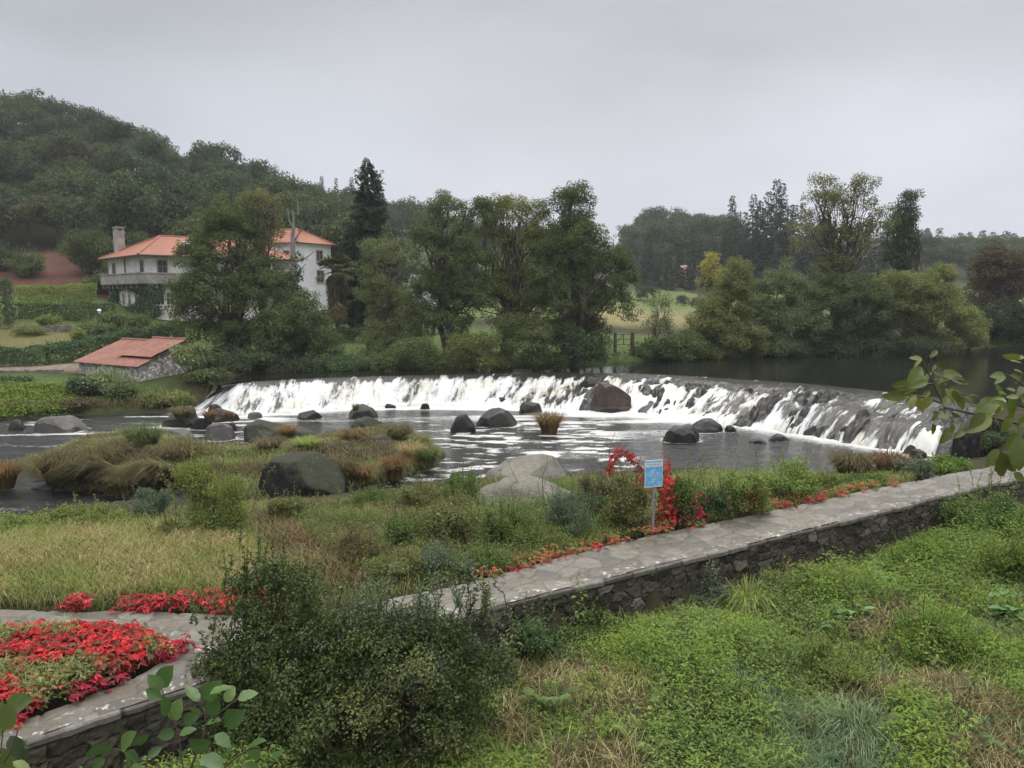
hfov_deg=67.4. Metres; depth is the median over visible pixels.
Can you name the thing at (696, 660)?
tall weed
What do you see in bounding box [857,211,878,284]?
conifer tree
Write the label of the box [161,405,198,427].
boulder
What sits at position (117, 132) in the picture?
forest tree
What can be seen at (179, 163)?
forest tree
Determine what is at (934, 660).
tall weed
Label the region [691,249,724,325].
yellow tree
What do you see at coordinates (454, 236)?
forest tree
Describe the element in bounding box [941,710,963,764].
tall weed
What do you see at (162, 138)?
pine tree
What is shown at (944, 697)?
tall weed
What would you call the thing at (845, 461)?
grass tussock
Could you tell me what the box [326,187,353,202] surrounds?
forest tree
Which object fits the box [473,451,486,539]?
tall weed
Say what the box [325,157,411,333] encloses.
dark conifer
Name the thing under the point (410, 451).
grass tussock
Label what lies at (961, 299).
forest tree
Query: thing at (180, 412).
grass tussock
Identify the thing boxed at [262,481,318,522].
shrub
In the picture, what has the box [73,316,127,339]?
shrub
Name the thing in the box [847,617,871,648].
tall weed
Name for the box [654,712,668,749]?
tall weed
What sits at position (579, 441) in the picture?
river pool water
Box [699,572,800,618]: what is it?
grass tussock
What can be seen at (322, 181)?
conifer tree
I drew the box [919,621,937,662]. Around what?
tall weed
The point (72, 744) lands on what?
retaining wall
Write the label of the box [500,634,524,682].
tall weed
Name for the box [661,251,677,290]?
conifer tree
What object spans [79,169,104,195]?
forest tree
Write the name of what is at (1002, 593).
dock plant
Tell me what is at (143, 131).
forest tree
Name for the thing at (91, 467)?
dead reeds
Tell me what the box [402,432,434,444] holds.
grass tussock
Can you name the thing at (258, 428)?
boulder
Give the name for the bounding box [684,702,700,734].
tall weed
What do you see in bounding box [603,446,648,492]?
creeper
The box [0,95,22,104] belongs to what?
forest tree
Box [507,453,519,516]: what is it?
tall weed
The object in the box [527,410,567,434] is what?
grass tussock
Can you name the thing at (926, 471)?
shrub
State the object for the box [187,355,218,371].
shrub
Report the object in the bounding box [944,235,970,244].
forest tree
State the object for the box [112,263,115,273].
window
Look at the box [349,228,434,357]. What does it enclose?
willow tree
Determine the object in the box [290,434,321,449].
grass tussock
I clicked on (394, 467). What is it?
grass tussock
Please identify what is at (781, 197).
conifer tree
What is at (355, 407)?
grass tussock
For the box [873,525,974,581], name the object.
shrub
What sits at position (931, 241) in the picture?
forest tree
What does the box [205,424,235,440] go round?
boulder
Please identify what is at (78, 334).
shrub
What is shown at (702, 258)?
conifer tree
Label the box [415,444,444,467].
grass tussock
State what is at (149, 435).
grass tussock
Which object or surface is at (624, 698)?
tall weed
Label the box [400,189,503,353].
alder tree
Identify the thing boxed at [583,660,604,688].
tall weed
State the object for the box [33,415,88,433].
boulder
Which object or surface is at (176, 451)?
grass tussock
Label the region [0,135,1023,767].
ground
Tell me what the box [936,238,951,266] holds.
forest tree
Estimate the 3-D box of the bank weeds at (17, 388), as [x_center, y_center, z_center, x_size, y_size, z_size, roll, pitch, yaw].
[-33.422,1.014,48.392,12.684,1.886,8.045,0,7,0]
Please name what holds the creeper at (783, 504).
on the path
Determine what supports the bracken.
on the ground at (60, 271)
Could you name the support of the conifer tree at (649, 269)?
on the ground at (60, 271)
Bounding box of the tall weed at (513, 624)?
[502,622,516,667]
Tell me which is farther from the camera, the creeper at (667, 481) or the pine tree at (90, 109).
the pine tree at (90, 109)
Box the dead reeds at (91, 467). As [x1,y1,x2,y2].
[37,452,112,483]
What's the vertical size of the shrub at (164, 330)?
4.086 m
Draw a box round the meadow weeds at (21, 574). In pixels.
[0,513,266,603]
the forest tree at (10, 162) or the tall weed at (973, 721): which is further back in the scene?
the forest tree at (10, 162)
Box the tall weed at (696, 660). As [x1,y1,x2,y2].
[690,645,705,679]
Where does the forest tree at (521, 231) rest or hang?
on the ground at (60, 271)
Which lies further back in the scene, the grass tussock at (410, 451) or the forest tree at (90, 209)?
the forest tree at (90, 209)
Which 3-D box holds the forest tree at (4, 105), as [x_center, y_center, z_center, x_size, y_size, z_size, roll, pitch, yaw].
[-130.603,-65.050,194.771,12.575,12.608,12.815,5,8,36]
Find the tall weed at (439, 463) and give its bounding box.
[431,458,443,502]
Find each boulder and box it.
[8,419,26,429]
[31,481,53,489]
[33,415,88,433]
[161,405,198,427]
[165,429,195,439]
[190,418,211,429]
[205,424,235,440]
[208,404,220,411]
[211,408,239,422]
[229,422,236,429]
[243,419,283,442]
[247,412,261,418]
[259,451,348,499]
[284,427,317,440]
[297,410,321,419]
[324,427,333,433]
[348,404,377,417]
[351,416,385,427]
[370,435,395,444]
[385,404,395,407]
[420,403,429,409]
[450,413,475,432]
[476,408,516,427]
[476,474,574,509]
[485,454,565,479]
[519,401,541,413]
[579,376,596,387]
[590,382,631,412]
[663,424,698,442]
[692,418,722,432]
[724,425,736,432]
[748,438,766,443]
[768,433,789,441]
[803,425,816,435]
[903,445,915,453]
[909,449,926,458]
[951,424,980,459]
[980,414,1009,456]
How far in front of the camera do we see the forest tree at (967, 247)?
270.83 m
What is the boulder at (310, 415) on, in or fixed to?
on the ground at (60, 271)
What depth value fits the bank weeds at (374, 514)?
21.01 m
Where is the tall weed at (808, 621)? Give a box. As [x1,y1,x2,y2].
[802,605,815,642]
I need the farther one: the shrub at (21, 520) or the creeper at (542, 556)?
the shrub at (21, 520)
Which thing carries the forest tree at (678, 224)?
on the ground at (60, 271)
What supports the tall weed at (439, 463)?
on the ground at (60, 271)
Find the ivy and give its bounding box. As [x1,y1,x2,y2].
[107,283,165,318]
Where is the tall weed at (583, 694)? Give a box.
[575,673,597,722]
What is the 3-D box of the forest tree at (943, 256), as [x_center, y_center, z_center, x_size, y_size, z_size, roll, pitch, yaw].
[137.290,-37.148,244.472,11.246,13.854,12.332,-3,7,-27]
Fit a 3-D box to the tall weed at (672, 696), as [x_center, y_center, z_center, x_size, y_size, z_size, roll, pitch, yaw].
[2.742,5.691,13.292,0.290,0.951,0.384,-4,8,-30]
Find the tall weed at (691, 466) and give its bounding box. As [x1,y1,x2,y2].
[687,449,697,478]
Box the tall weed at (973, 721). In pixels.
[964,700,982,746]
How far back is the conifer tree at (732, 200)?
211.99 m
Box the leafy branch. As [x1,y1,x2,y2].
[881,350,1023,481]
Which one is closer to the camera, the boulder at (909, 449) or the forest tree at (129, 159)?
the boulder at (909, 449)
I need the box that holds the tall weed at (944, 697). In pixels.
[935,683,953,722]
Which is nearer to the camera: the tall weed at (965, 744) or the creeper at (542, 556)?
the tall weed at (965, 744)
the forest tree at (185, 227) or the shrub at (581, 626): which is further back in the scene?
the forest tree at (185, 227)
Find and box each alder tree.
[161,189,291,353]
[231,185,289,350]
[246,287,346,359]
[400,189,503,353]
[467,192,566,354]
[516,179,644,364]
[784,170,901,318]
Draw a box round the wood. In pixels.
[886,228,1017,239]
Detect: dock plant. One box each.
[831,600,882,629]
[861,569,901,592]
[870,558,904,574]
[969,588,1023,606]
[986,603,1023,629]
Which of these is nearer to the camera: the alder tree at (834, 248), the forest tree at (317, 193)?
the alder tree at (834, 248)
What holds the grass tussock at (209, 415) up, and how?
on the boulder at (201, 424)
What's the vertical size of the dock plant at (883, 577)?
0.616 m
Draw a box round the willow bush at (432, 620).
[339,559,512,753]
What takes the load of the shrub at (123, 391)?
on the ground at (60, 271)
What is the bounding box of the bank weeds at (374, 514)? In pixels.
[284,475,618,586]
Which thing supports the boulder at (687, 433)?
in the river pool water at (579, 441)
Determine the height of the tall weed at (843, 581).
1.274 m
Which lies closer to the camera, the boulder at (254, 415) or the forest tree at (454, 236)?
the boulder at (254, 415)
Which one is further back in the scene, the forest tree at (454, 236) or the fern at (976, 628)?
the forest tree at (454, 236)
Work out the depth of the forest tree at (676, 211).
318.16 m
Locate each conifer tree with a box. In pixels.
[320,176,324,191]
[333,178,338,194]
[348,177,354,191]
[637,232,660,289]
[652,253,664,288]
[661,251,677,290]
[673,238,685,286]
[683,229,699,289]
[697,252,707,287]
[710,226,736,289]
[714,221,731,286]
[717,195,737,260]
[730,211,745,260]
[734,229,755,292]
[738,212,751,260]
[739,194,761,276]
[745,203,767,291]
[750,200,767,266]
[752,191,778,285]
[756,179,797,288]
[771,183,797,267]
[775,204,804,291]
[788,205,807,288]
[795,203,811,272]
[799,211,819,288]
[806,198,832,288]
[807,218,820,273]
[835,218,846,271]
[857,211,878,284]
[865,221,892,287]
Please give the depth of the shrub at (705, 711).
13.18 m
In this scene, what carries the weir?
on the ground at (60, 271)
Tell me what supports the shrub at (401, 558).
on the ground at (60, 271)
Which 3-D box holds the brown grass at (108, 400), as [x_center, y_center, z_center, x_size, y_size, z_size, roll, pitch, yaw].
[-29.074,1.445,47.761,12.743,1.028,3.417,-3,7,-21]
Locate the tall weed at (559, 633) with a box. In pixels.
[553,624,565,651]
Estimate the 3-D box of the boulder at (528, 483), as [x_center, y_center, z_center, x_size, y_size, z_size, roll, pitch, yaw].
[0.808,3.840,25.180,3.988,1.583,2.882,0,7,0]
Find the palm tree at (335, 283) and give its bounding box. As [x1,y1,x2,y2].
[313,253,356,338]
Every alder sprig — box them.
[0,692,33,767]
[85,666,284,767]
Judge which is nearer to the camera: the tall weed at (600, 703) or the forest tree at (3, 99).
the tall weed at (600, 703)
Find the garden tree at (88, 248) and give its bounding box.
[53,214,150,274]
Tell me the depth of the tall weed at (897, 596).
17.82 m
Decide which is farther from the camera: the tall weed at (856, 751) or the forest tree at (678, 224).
the forest tree at (678, 224)
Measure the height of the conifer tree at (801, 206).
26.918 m
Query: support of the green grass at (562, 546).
on the ground at (60, 271)
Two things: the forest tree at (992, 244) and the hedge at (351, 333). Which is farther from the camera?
the forest tree at (992, 244)
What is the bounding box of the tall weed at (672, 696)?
[664,686,679,709]
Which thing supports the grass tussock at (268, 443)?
on the sedge at (249, 452)
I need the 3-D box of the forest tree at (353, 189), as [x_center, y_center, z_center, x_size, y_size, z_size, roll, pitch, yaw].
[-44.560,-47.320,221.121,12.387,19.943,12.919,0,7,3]
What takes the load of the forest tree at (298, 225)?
on the ground at (60, 271)
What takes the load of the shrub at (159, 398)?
on the ground at (60, 271)
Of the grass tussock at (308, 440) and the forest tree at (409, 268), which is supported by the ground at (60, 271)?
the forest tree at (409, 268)
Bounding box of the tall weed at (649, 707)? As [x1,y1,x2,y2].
[636,692,657,727]
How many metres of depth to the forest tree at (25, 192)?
139.07 m
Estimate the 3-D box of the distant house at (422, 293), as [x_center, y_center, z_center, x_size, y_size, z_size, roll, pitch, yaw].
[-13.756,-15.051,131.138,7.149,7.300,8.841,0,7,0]
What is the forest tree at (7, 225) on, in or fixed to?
on the ground at (60, 271)
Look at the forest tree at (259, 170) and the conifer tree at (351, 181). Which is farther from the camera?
the conifer tree at (351, 181)
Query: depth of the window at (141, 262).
89.51 m
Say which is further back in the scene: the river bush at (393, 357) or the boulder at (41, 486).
the river bush at (393, 357)
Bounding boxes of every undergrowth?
[124,504,1023,767]
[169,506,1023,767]
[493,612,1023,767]
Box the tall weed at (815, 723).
[794,703,821,737]
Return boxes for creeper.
[0,618,183,723]
[0,625,154,698]
[12,633,200,730]
[53,587,220,614]
[200,587,266,614]
[462,539,600,579]
[507,542,607,571]
[600,519,705,543]
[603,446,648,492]
[640,457,681,530]
[664,486,707,526]
[726,472,773,510]
[770,490,845,508]
[826,478,899,496]
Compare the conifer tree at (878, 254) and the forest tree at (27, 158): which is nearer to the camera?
the forest tree at (27, 158)
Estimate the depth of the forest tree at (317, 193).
188.90 m
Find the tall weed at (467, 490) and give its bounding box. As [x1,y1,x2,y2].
[461,469,475,541]
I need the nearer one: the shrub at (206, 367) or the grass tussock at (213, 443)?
the grass tussock at (213, 443)
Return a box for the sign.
[644,459,662,535]
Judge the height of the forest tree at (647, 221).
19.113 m
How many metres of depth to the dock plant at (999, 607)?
17.58 m
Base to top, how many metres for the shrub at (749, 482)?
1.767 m
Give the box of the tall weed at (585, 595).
[569,573,587,627]
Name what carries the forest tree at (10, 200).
on the ground at (60, 271)
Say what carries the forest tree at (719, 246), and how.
on the ground at (60, 271)
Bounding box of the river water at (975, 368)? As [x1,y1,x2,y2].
[201,346,1023,405]
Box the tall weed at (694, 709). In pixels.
[684,689,704,727]
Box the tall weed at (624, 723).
[612,698,633,755]
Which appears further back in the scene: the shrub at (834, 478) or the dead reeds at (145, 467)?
the dead reeds at (145, 467)
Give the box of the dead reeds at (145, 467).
[98,456,177,487]
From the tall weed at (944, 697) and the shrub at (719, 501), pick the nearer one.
the tall weed at (944, 697)
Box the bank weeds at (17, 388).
[0,380,85,418]
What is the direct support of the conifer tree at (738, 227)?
on the ground at (60, 271)
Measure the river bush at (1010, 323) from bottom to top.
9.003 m
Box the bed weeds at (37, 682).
[0,612,177,710]
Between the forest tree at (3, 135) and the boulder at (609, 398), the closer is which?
the boulder at (609, 398)
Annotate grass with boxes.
[0,395,152,414]
[0,465,935,613]
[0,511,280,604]
[0,518,275,605]
[35,423,448,499]
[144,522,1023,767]
[147,502,1023,767]
[160,519,267,540]
[477,521,613,572]
[477,592,1023,767]
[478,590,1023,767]
[520,608,996,767]
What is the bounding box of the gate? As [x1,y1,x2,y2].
[613,332,634,351]
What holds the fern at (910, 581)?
on the ground at (60, 271)
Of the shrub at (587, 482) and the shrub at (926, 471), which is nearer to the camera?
the shrub at (587, 482)
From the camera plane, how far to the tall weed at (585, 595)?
15.81 m
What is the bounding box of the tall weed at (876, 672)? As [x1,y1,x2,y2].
[863,656,881,702]
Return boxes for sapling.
[640,289,681,354]
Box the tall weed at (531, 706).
[523,685,539,736]
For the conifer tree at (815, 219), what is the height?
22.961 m
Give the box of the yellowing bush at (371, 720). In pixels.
[277,642,483,767]
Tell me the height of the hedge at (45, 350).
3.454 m
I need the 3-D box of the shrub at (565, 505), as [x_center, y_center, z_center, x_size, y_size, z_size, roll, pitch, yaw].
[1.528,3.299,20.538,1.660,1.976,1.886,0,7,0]
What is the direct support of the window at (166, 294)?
in the manor house at (147, 261)
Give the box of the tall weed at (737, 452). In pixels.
[732,427,740,477]
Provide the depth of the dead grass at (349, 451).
33.14 m
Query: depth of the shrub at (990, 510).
23.41 m
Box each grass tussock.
[0,458,31,489]
[9,447,109,485]
[56,443,135,478]
[78,436,145,461]
[102,473,144,495]
[108,420,175,447]
[140,437,222,460]
[164,405,199,417]
[193,439,227,446]
[195,410,222,420]
[222,411,237,421]
[243,435,290,450]
[271,424,302,437]
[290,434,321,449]
[333,428,371,441]
[334,456,367,482]
[347,463,379,486]
[351,403,360,410]
[367,455,413,480]
[378,422,425,441]
[389,439,432,465]
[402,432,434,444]
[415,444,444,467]
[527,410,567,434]
[568,670,636,706]
[601,653,672,696]
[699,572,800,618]
[721,717,842,767]
[786,688,944,767]
[807,448,892,475]
[855,449,914,472]
[883,663,1023,758]
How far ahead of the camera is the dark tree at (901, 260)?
84.02 m
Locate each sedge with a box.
[12,423,442,500]
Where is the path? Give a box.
[0,466,1023,747]
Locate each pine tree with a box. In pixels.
[82,106,98,124]
[160,134,179,149]
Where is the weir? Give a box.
[195,373,977,460]
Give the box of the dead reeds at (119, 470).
[83,463,146,487]
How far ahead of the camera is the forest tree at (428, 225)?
271.55 m
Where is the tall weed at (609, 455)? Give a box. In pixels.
[607,429,618,495]
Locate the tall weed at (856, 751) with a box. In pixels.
[837,740,867,767]
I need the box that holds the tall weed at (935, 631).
[928,618,950,663]
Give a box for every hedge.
[0,278,15,329]
[0,328,141,366]
[0,375,34,382]
[10,299,94,321]
[11,282,97,305]
[86,302,116,316]
[337,326,369,342]
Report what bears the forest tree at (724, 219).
on the ground at (60, 271)
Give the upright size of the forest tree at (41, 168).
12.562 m
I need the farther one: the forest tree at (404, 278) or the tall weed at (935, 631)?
the forest tree at (404, 278)
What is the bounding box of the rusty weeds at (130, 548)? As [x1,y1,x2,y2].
[2,519,255,585]
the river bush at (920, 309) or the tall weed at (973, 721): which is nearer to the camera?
the tall weed at (973, 721)
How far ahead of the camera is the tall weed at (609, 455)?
23.51 m
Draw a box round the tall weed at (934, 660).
[923,649,946,676]
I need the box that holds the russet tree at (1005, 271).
[961,237,1023,312]
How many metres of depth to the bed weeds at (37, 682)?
12.47 m
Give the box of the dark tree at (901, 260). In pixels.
[879,188,926,335]
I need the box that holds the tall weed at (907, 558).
[901,555,914,588]
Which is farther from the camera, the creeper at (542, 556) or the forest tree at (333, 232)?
the forest tree at (333, 232)
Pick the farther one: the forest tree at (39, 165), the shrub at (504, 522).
the forest tree at (39, 165)
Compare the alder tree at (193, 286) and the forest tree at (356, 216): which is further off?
the forest tree at (356, 216)
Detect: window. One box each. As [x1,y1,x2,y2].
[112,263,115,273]
[122,288,125,305]
[128,292,131,305]
[139,260,144,271]
[156,259,167,272]
[156,286,165,305]
[165,287,174,305]
[316,250,322,260]
[316,270,324,282]
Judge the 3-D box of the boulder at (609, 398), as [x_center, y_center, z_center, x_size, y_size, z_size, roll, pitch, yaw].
[6.437,0.899,49.834,2.745,2.096,1.964,0,7,0]
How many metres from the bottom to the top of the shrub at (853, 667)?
1.452 m
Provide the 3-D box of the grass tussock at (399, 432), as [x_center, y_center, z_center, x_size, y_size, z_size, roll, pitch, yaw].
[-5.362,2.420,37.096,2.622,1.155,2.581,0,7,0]
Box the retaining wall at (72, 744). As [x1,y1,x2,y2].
[0,478,1023,767]
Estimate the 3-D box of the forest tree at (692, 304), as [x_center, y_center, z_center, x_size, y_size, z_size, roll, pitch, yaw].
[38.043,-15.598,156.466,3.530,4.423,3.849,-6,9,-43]
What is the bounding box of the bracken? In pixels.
[247,493,477,593]
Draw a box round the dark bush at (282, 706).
[184,529,519,767]
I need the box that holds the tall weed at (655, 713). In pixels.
[642,699,665,733]
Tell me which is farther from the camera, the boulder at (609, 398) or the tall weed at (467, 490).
the boulder at (609, 398)
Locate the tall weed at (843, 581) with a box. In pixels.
[835,570,853,604]
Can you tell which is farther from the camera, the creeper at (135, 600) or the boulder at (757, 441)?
the boulder at (757, 441)
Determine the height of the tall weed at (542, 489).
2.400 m
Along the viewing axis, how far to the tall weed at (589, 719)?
12.25 m
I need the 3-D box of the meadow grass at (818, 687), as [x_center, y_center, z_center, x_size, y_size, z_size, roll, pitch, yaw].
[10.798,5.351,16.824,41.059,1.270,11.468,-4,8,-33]
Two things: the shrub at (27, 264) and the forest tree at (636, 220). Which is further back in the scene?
the forest tree at (636, 220)
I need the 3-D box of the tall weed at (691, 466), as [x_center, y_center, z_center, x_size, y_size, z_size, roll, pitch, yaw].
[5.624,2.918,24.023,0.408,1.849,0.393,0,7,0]
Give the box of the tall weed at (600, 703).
[585,674,607,738]
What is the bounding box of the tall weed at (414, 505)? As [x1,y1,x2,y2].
[409,487,421,533]
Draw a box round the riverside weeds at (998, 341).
[243,335,1021,367]
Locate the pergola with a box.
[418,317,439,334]
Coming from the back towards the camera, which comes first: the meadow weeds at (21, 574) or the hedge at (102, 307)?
the hedge at (102, 307)
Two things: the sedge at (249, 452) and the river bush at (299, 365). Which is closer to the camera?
the sedge at (249, 452)
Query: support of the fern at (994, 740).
on the ground at (60, 271)
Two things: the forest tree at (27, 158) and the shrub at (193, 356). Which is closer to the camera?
the shrub at (193, 356)
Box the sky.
[0,0,1023,245]
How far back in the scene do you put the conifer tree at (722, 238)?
201.81 m
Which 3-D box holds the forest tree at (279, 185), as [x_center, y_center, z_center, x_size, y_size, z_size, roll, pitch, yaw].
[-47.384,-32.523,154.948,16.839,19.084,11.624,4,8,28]
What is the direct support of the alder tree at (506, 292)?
on the ground at (60, 271)
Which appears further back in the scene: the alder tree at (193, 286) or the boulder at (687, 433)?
the alder tree at (193, 286)
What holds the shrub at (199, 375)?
on the ground at (60, 271)
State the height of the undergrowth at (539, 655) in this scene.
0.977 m
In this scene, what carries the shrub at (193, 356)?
on the ground at (60, 271)
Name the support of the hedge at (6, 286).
on the ground at (60, 271)
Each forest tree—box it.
[0,89,40,122]
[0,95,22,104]
[0,102,23,125]
[0,106,35,141]
[0,110,16,139]
[0,138,40,187]
[0,141,32,183]
[0,185,35,228]
[0,191,68,244]
[0,198,21,237]
[1,94,44,127]
[5,188,93,247]
[10,133,73,163]
[11,88,57,120]
[16,160,49,185]
[17,161,62,194]
[21,165,93,227]
[24,97,78,118]
[24,113,84,139]
[26,128,99,167]
[46,173,105,229]
[48,155,97,175]
[51,193,137,235]
[53,104,107,128]
[58,128,108,158]
[62,141,111,173]
[77,167,120,189]
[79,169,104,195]
[82,115,141,148]
[90,183,124,234]
[91,177,183,239]
[91,185,161,244]
[92,140,147,167]
[95,144,168,175]
[105,168,133,186]
[108,119,160,155]
[108,131,178,167]
[128,161,193,234]
[148,188,206,234]
[156,153,193,175]
[162,210,226,235]
[166,184,216,220]
[171,157,196,175]
[179,169,245,196]
[183,151,248,175]
[185,140,245,173]
[196,181,244,219]
[201,164,257,189]
[217,194,278,239]
[238,158,282,183]
[243,174,316,198]
[259,206,325,235]
[261,190,318,210]
[273,189,339,217]
[275,171,301,185]
[279,201,346,230]
[303,184,329,202]
[307,225,350,274]
[311,188,356,216]
[311,213,342,271]
[316,213,412,266]
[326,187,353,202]
[329,203,397,237]
[340,184,358,196]
[344,194,389,209]
[383,203,405,230]
[384,267,409,288]
[386,200,404,215]
[390,196,431,232]
[397,215,431,233]
[399,263,419,273]
[417,217,444,243]
[437,228,472,250]
[445,218,477,229]
[467,224,501,248]
[514,224,541,256]
[613,224,647,258]
[615,236,645,267]
[616,224,646,265]
[631,212,649,225]
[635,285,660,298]
[636,221,687,272]
[638,205,673,223]
[638,216,670,226]
[638,242,676,272]
[663,206,695,219]
[664,214,693,230]
[675,222,708,263]
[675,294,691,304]
[677,214,724,272]
[688,297,703,306]
[693,213,713,223]
[708,236,736,261]
[711,213,748,227]
[715,213,739,226]
[890,245,934,271]
[914,232,942,270]
[920,245,962,267]
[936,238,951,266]
[936,293,970,306]
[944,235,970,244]
[945,235,970,242]
[948,244,985,276]
[959,243,975,270]
[962,251,985,276]
[967,234,990,244]
[979,242,1007,251]
[992,235,1023,247]
[1004,244,1023,254]
[1007,236,1023,248]
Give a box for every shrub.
[0,239,26,270]
[0,241,48,276]
[0,501,91,537]
[10,323,52,335]
[35,312,62,325]
[45,337,77,352]
[47,490,132,533]
[58,396,102,412]
[60,375,100,396]
[68,323,92,347]
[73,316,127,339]
[77,366,134,395]
[80,266,109,292]
[88,304,159,336]
[99,375,143,400]
[115,483,176,520]
[118,312,190,338]
[132,385,198,408]
[144,507,195,537]
[156,432,271,537]
[167,327,214,372]
[179,365,229,382]
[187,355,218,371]
[197,513,238,542]
[205,349,276,372]
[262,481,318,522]
[324,525,396,569]
[332,481,391,509]
[355,535,429,581]
[366,499,430,546]
[386,470,447,509]
[392,473,485,543]
[417,532,476,576]
[441,462,485,500]
[463,486,546,549]
[466,538,510,577]
[494,591,576,662]
[511,515,573,550]
[537,470,598,543]
[545,596,637,654]
[573,483,615,521]
[577,461,616,504]
[589,457,655,536]
[643,452,715,528]
[662,674,788,742]
[692,558,732,609]
[696,460,778,517]
[697,476,733,521]
[744,447,842,504]
[758,553,844,607]
[784,625,903,693]
[812,464,853,491]
[842,467,892,488]
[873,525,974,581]
[873,583,992,674]
[892,453,935,478]
[919,451,974,473]
[934,465,1023,539]
[941,521,1023,591]
[968,420,1017,455]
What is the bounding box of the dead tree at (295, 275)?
[278,200,314,360]
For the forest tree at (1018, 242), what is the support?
on the ground at (60, 271)
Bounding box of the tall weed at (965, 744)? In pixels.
[945,710,982,767]
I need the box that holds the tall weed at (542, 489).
[538,455,547,527]
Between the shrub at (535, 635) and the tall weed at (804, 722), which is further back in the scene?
the shrub at (535, 635)
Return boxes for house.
[98,226,300,321]
[252,228,333,309]
[407,274,452,306]
[678,265,691,285]
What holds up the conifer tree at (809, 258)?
on the ground at (60, 271)
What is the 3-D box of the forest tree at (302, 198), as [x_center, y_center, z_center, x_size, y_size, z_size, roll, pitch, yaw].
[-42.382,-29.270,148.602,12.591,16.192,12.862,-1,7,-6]
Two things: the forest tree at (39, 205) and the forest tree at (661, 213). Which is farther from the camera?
the forest tree at (661, 213)
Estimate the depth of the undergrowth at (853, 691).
13.53 m
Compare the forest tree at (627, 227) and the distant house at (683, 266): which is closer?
the distant house at (683, 266)
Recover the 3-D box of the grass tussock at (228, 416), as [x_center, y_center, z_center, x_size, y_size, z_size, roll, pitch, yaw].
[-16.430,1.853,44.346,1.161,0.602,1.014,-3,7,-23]
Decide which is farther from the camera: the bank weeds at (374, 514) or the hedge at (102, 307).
the hedge at (102, 307)
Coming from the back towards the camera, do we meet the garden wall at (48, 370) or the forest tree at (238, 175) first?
the forest tree at (238, 175)
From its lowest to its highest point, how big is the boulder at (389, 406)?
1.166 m
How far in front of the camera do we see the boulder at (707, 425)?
42.06 m
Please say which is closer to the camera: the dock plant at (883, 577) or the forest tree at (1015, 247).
the dock plant at (883, 577)
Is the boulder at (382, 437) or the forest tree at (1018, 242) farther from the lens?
the forest tree at (1018, 242)
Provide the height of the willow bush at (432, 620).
3.594 m
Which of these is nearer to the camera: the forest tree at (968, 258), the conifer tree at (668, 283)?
the conifer tree at (668, 283)
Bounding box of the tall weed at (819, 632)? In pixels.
[812,618,828,657]
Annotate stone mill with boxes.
[73,336,220,381]
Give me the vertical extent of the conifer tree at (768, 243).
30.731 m
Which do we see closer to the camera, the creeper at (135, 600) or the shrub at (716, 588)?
the creeper at (135, 600)
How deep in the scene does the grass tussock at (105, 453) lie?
30.60 m
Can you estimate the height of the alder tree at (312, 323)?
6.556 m
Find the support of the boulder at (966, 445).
on the ground at (60, 271)
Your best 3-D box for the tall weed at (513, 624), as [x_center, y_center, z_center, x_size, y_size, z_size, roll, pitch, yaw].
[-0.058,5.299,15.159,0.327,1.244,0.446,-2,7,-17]
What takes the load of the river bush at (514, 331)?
on the ground at (60, 271)
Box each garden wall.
[0,369,63,371]
[13,325,72,331]
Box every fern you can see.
[521,669,579,718]
[611,714,679,759]
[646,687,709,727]
[792,608,839,640]
[891,571,931,595]
[945,614,993,636]
[968,714,1023,762]
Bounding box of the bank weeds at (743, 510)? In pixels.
[608,464,908,538]
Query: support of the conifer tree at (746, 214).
on the ground at (60, 271)
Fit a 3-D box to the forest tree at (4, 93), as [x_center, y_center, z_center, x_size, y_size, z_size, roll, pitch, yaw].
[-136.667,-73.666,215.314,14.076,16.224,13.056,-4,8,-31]
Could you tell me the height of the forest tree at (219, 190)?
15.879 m
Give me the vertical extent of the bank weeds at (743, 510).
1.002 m
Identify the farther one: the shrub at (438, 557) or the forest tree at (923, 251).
the forest tree at (923, 251)
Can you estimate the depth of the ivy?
89.95 m
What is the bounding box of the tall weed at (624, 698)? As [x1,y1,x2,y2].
[617,682,637,719]
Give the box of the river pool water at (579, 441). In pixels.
[0,405,931,516]
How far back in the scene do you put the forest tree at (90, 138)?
180.94 m
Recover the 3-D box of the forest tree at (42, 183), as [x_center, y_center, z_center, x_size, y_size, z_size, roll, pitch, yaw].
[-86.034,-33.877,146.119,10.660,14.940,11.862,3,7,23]
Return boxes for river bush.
[210,342,329,372]
[305,346,378,370]
[365,335,452,371]
[439,327,512,371]
[494,311,571,369]
[546,321,611,368]
[629,328,712,361]
[676,255,770,359]
[737,256,832,356]
[769,332,949,356]
[786,270,902,352]
[856,260,993,351]
[959,325,990,350]
[973,291,1023,345]
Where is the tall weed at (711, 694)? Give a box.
[702,691,720,719]
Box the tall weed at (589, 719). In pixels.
[576,707,597,764]
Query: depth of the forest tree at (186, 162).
196.81 m
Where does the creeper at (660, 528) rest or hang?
on the path
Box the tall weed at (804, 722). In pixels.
[798,705,819,737]
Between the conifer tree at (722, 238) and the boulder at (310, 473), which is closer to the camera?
the boulder at (310, 473)
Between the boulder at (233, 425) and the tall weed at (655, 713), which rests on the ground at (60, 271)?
the tall weed at (655, 713)
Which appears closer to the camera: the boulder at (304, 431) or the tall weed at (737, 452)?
the tall weed at (737, 452)
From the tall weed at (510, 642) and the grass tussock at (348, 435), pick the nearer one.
the tall weed at (510, 642)
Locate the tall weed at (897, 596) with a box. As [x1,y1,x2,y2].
[887,588,904,608]
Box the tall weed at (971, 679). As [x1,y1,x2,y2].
[954,669,987,701]

